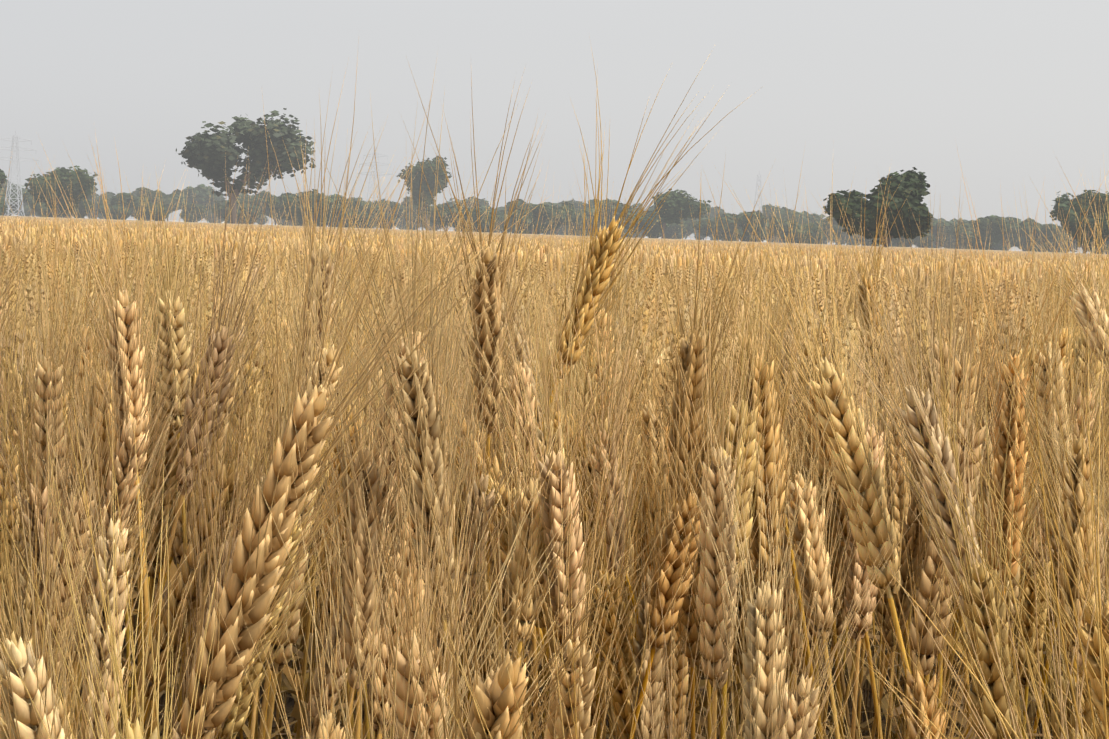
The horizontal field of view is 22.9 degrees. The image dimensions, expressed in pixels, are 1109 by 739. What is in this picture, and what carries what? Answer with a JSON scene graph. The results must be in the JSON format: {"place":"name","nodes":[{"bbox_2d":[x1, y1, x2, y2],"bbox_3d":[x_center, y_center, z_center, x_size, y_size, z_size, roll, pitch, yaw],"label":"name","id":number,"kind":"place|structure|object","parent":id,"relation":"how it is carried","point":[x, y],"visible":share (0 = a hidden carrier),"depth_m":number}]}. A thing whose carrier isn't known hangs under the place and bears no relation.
{"place":"outdoors","nodes":[
{"label":"outdoors","id":0,"kind":"place"},
{"bbox_2d":[0,40,1108,738],"bbox_3d":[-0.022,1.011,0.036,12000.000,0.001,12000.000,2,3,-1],"label":"ground","id":1,"kind":"structure","parent":0,"point":[423,229],"depth_m":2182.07},
{"bbox_2d":[0,169,6,188],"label":"tree","id":2,"kind":"object","parent":1,"relation":"on","point":[3,177],"visible":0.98,"depth_m":427.94},
{"bbox_2d":[0,131,38,215],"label":"pylon","id":3,"kind":"object","parent":1,"relation":"on","point":[16,150],"visible":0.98,"depth_m":559.03},
{"bbox_2d":[24,165,98,216],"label":"tree","id":4,"kind":"object","parent":1,"relation":"on","point":[65,178],"visible":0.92,"depth_m":467.51},
{"bbox_2d":[11,227,115,569],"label":"wheat","id":5,"kind":"object","parent":1,"relation":"on","point":[64,405],"visible":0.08,"depth_m":1.58},
{"bbox_2d":[31,133,187,732],"bbox_3d":[-0.232,0.402,1.439,0.133,1.062,0.153,2,3,-1],"label":"wheat","id":6,"kind":"object","parent":1,"relation":"on","point":[129,318],"visible":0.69,"depth_m":1.43},
{"bbox_2d":[124,172,212,640],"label":"wheat","id":7,"kind":"object","parent":1,"relation":"on","point":[180,321],"visible":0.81,"depth_m":1.60},
{"bbox_2d":[131,160,306,722],"bbox_3d":[-0.211,0.402,1.523,0.136,1.054,0.096,2,3,-1],"label":"wheat","id":8,"kind":"object","parent":1,"relation":"on","point":[221,342],"visible":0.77,"depth_m":1.50},
{"bbox_2d":[176,108,315,223],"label":"tree","id":9,"kind":"object","parent":1,"relation":"on","point":[207,154],"visible":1,"depth_m":388.66},
{"bbox_2d":[281,189,341,221],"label":"tree","id":10,"kind":"object","parent":1,"relation":"on","point":[297,210],"visible":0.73,"depth_m":518.12},
{"bbox_2d":[258,95,417,738],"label":"wheat","id":11,"kind":"object","parent":1,"relation":"on","point":[327,267],"visible":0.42,"depth_m":1.48},
{"bbox_2d":[257,121,462,490],"bbox_3d":[-0.155,0.407,1.328,0.194,1.068,0.050,2,3,-1],"label":"wheat","id":12,"kind":"object","parent":1,"relation":"on","point":[328,356],"visible":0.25,"depth_m":1.30},
{"bbox_2d":[261,187,476,738],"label":"wheat","id":13,"kind":"object","parent":1,"relation":"on","point":[361,556],"visible":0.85,"depth_m":1.20},
{"bbox_2d":[357,148,392,227],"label":"pylon","id":14,"kind":"object","parent":1,"relation":"on","point":[374,167],"visible":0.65,"depth_m":759.55},
{"bbox_2d":[230,47,537,738],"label":"wheat","id":15,"kind":"object","parent":1,"relation":"on","point":[429,424],"visible":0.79,"depth_m":1.19},
{"bbox_2d":[396,156,451,229],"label":"hazy tree","id":16,"kind":"object","parent":1,"relation":"on","point":[429,174],"visible":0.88,"depth_m":558.80},
{"bbox_2d":[401,72,563,596],"bbox_3d":[-0.055,0.386,1.457,0.092,1.105,0.085,2,3,-1],"label":"wheat","id":17,"kind":"object","parent":1,"relation":"on","point":[484,336],"visible":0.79,"depth_m":1.44},
{"bbox_2d":[412,187,616,738],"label":"wheat","id":18,"kind":"object","parent":1,"relation":"on","point":[516,345],"visible":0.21,"depth_m":1.83},
{"bbox_2d":[487,325,598,664],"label":"wheat","id":19,"kind":"object","parent":1,"relation":"on","point":[516,564],"visible":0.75,"depth_m":1.28},
{"bbox_2d":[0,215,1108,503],"bbox_3d":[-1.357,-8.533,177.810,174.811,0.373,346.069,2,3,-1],"label":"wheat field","id":20,"kind":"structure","parent":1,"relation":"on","point":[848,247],"depth_m":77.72},
{"bbox_2d":[517,269,667,602],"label":"wheat","id":21,"kind":"object","parent":1,"relation":"on","point":[621,507],"visible":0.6,"depth_m":1.56},
{"bbox_2d":[463,36,761,723],"bbox_3d":[0.004,0.365,1.625,0.203,1.134,0.074,2,3,-1],"label":"wheat","id":22,"kind":"object","parent":1,"relation":"on","point":[606,245],"visible":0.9,"depth_m":1.60},
{"bbox_2d":[652,188,710,238],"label":"tree","id":23,"kind":"object","parent":1,"relation":"on","point":[674,205],"visible":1,"depth_m":478.68},
{"bbox_2d":[629,339,778,738],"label":"wheat","id":24,"kind":"object","parent":1,"relation":"on","point":[669,581],"visible":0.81,"depth_m":1.39},
{"bbox_2d":[641,155,772,504],"bbox_3d":[0.063,0.412,1.461,0.065,1.060,0.087,2,3,-1],"label":"wheat","id":25,"kind":"object","parent":1,"relation":"on","point":[689,354],"visible":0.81,"depth_m":1.43},
{"bbox_2d":[754,171,763,241],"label":"pylon","id":26,"kind":"object","parent":1,"relation":"on","point":[759,179],"visible":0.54,"depth_m":640.05},
{"bbox_2d":[743,300,786,412],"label":"wheat","id":27,"kind":"object","parent":1,"relation":"on","point":[768,344],"depth_m":2.08},
{"bbox_2d":[730,298,891,738],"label":"wheat","id":28,"kind":"object","parent":1,"relation":"on","point":[833,537],"visible":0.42,"depth_m":1.54},
{"bbox_2d":[798,170,909,649],"bbox_3d":[0.264,0.363,2.323,0.162,1.085,0.118,2,3,-1],"label":"wheat","id":29,"kind":"object","parent":1,"relation":"on","point":[868,287],"visible":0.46,"depth_m":2.29},
{"bbox_2d":[823,167,933,246],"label":"tree","id":30,"kind":"object","parent":1,"relation":"on","point":[913,184],"visible":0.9,"depth_m":209.08},
{"bbox_2d":[865,236,1013,708],"bbox_3d":[0.189,0.437,1.423,0.085,1.023,0.141,2,3,-1],"label":"wheat","id":31,"kind":"object","parent":1,"relation":"on","point":[924,523],"visible":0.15,"depth_m":1.43},
{"bbox_2d":[876,343,1060,738],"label":"wheat","id":32,"kind":"object","parent":1,"relation":"on","point":[993,601],"visible":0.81,"depth_m":1.14},
{"bbox_2d":[953,217,1108,681],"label":"wheat","id":33,"kind":"object","parent":1,"relation":"on","point":[1078,488],"visible":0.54,"depth_m":1.28},
{"bbox_2d":[1024,213,1108,363],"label":"wheat","id":34,"kind":"object","parent":1,"relation":"on","point":[1084,293],"visible":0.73,"depth_m":1.68},
{"bbox_2d":[1049,190,1108,252],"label":"tree","id":35,"kind":"object","parent":1,"relation":"on","point":[1065,204],"visible":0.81,"depth_m":329.46},
{"bbox_2d":[0,216,1108,290],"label":"wheat field","id":36,"kind":"structure","parent":0,"point":[660,254],"depth_m":23.43},
{"bbox_2d":[0,0,1108,251],"label":"sky","id":37,"kind":"structure","parent":0,"point":[1021,87]}
]}

